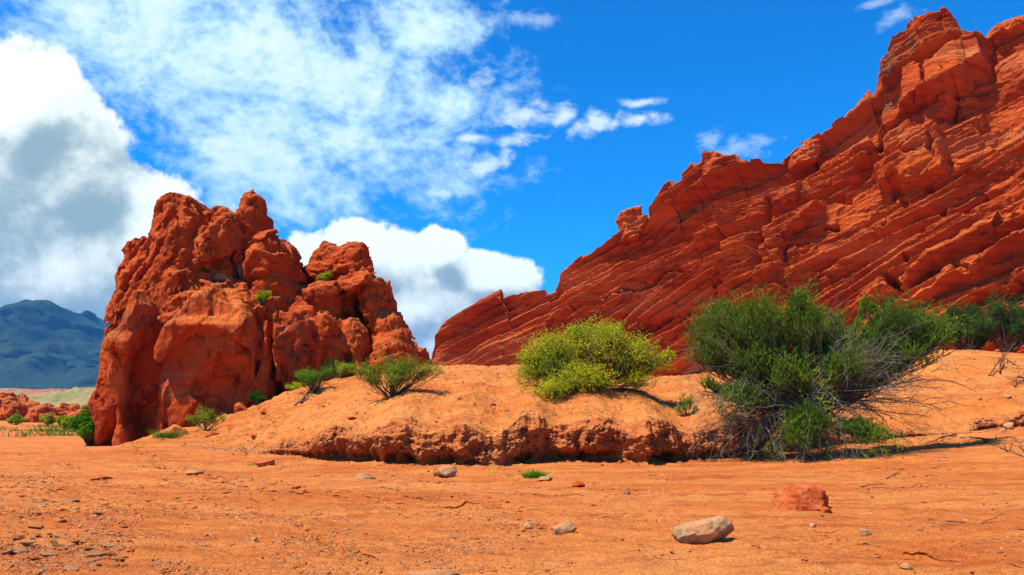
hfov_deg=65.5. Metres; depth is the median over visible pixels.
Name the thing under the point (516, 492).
crust crumbs
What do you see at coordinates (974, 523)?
stick
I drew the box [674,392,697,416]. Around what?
shrub
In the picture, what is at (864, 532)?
stone
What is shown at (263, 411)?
rock
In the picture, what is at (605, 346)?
bush
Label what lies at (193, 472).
stone
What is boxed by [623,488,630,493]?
stone
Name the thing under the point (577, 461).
bank debris
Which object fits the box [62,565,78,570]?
stone
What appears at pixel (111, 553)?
stone
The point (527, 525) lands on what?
stone
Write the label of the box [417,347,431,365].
boulder
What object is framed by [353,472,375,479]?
rock
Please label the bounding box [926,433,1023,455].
dead branch
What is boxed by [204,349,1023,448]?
slope grit
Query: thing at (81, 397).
pale hill
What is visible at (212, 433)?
stone
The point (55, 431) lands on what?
grass
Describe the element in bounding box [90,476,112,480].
stone
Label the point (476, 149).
sky
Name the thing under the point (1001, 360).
dead branch
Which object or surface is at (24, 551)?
stone
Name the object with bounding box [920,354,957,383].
dead branch
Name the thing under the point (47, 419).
shrub
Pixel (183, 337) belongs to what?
rock formation
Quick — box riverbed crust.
[0,439,1023,574]
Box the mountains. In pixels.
[0,299,107,388]
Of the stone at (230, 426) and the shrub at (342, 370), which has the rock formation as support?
the shrub at (342, 370)
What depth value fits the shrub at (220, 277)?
36.79 m
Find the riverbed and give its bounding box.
[0,421,1023,574]
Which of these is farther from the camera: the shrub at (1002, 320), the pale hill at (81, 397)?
the pale hill at (81, 397)
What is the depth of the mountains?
2578.25 m
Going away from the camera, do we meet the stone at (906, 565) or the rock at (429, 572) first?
the rock at (429, 572)
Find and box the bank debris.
[231,426,1023,469]
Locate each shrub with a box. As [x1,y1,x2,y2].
[6,413,26,424]
[39,414,56,425]
[55,414,71,428]
[184,403,226,430]
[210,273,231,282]
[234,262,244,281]
[248,390,267,405]
[255,289,271,305]
[284,381,306,390]
[291,366,335,393]
[316,270,332,280]
[318,358,357,377]
[349,352,445,398]
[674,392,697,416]
[939,295,996,349]
[965,287,1023,352]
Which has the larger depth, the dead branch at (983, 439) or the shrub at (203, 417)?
the shrub at (203, 417)
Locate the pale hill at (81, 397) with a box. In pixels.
[26,387,95,407]
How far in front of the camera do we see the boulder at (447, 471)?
18.62 m
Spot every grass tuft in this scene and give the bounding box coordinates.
[147,429,188,437]
[517,468,552,478]
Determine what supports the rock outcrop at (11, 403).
on the riverbed
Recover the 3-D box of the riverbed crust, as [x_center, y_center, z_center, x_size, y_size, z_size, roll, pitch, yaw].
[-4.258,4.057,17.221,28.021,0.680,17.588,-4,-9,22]
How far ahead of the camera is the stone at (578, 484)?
16.75 m
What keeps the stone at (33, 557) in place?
on the riverbed
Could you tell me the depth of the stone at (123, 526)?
11.09 m
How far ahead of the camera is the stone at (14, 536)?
9.70 m
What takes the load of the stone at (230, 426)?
on the sand bank
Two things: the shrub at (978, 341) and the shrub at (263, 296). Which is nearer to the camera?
the shrub at (263, 296)
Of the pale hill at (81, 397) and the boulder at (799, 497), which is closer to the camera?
the boulder at (799, 497)
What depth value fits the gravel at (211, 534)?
9.98 m
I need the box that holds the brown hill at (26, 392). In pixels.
[0,388,69,395]
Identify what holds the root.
on the sand bank
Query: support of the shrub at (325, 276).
on the rock formation
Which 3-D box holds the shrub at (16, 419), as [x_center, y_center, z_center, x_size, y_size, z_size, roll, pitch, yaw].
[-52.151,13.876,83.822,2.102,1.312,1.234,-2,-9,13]
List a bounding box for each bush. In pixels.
[67,405,94,445]
[509,311,676,401]
[662,264,990,462]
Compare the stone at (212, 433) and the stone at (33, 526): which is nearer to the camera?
the stone at (33, 526)
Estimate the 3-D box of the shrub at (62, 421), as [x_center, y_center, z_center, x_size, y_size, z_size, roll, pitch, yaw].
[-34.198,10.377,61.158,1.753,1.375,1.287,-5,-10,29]
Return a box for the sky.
[0,0,1023,358]
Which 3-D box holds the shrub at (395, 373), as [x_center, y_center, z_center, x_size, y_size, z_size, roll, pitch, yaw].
[-4.059,3.120,28.227,3.440,1.738,1.810,0,-9,0]
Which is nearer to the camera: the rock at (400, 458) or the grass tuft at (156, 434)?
the rock at (400, 458)
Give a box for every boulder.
[160,424,187,437]
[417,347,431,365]
[434,465,456,476]
[671,515,734,543]
[771,484,828,510]
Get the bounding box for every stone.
[1,549,12,554]
[12,534,25,538]
[16,548,28,553]
[27,524,40,528]
[27,555,40,559]
[38,552,57,555]
[54,534,66,537]
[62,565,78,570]
[83,557,104,562]
[86,552,106,556]
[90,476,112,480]
[103,543,118,546]
[106,551,118,555]
[117,524,127,527]
[185,470,203,474]
[203,430,219,436]
[228,423,235,429]
[290,485,300,488]
[524,522,531,528]
[538,476,552,480]
[545,523,556,530]
[572,481,584,486]
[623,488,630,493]
[820,507,831,512]
[859,528,871,535]
[899,562,912,569]
[1003,422,1013,428]
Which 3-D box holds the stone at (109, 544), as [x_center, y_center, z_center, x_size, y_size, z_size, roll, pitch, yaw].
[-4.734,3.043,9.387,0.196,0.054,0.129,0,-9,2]
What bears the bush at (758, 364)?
on the sand bank
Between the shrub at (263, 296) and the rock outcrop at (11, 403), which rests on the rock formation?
the shrub at (263, 296)
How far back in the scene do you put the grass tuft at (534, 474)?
18.70 m
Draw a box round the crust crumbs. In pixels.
[0,441,1023,574]
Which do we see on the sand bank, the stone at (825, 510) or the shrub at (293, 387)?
the shrub at (293, 387)
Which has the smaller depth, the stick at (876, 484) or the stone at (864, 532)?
the stone at (864, 532)
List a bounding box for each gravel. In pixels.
[0,440,1023,574]
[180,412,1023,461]
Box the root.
[294,384,323,404]
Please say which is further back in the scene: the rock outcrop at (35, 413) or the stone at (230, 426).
the rock outcrop at (35, 413)
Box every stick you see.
[860,483,895,489]
[946,504,1017,523]
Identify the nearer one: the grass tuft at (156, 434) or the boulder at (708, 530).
the boulder at (708, 530)
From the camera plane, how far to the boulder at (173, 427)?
30.40 m
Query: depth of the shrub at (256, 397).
33.82 m
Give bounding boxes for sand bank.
[0,350,1023,465]
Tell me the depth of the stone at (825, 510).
12.64 m
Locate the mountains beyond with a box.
[79,313,109,327]
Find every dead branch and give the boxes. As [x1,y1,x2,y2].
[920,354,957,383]
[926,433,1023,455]
[988,342,1023,386]
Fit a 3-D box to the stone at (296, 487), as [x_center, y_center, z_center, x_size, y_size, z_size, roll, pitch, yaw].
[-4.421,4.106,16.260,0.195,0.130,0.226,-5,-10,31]
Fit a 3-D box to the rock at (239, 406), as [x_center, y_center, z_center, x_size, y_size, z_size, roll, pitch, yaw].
[-11.418,5.130,33.626,0.682,0.569,0.630,0,-9,0]
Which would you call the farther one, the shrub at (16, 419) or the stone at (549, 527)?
the shrub at (16, 419)
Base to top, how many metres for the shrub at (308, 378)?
1.227 m
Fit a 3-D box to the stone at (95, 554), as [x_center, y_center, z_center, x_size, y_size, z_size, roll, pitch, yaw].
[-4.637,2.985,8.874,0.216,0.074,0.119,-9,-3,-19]
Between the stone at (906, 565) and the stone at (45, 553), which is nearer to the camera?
the stone at (906, 565)
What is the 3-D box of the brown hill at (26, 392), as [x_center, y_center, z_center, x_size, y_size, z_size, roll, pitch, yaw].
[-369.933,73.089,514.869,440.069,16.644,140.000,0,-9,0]
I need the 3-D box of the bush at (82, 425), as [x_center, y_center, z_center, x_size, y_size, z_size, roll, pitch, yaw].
[-19.045,6.259,35.943,1.938,1.949,1.383,0,-9,0]
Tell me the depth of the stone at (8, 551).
8.93 m
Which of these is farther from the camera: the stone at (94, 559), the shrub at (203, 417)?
the shrub at (203, 417)
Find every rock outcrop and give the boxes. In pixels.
[0,392,41,420]
[24,402,86,422]
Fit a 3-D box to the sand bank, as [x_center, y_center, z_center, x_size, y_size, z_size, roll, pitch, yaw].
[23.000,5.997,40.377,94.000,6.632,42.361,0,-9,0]
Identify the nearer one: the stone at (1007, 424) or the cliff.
the stone at (1007, 424)
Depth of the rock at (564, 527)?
10.36 m
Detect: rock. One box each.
[234,402,247,412]
[253,459,274,466]
[258,408,267,413]
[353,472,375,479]
[396,452,408,462]
[407,569,459,574]
[551,520,576,534]
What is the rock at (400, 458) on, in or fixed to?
on the riverbed
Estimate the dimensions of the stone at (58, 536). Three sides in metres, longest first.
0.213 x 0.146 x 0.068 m
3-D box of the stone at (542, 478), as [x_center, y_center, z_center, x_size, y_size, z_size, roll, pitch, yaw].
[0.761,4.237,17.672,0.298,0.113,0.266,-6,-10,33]
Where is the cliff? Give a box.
[431,7,1023,375]
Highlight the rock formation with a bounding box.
[87,189,420,445]
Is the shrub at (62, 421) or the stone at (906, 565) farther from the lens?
the shrub at (62, 421)
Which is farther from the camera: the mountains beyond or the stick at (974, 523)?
the mountains beyond
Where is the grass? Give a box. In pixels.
[0,423,79,436]

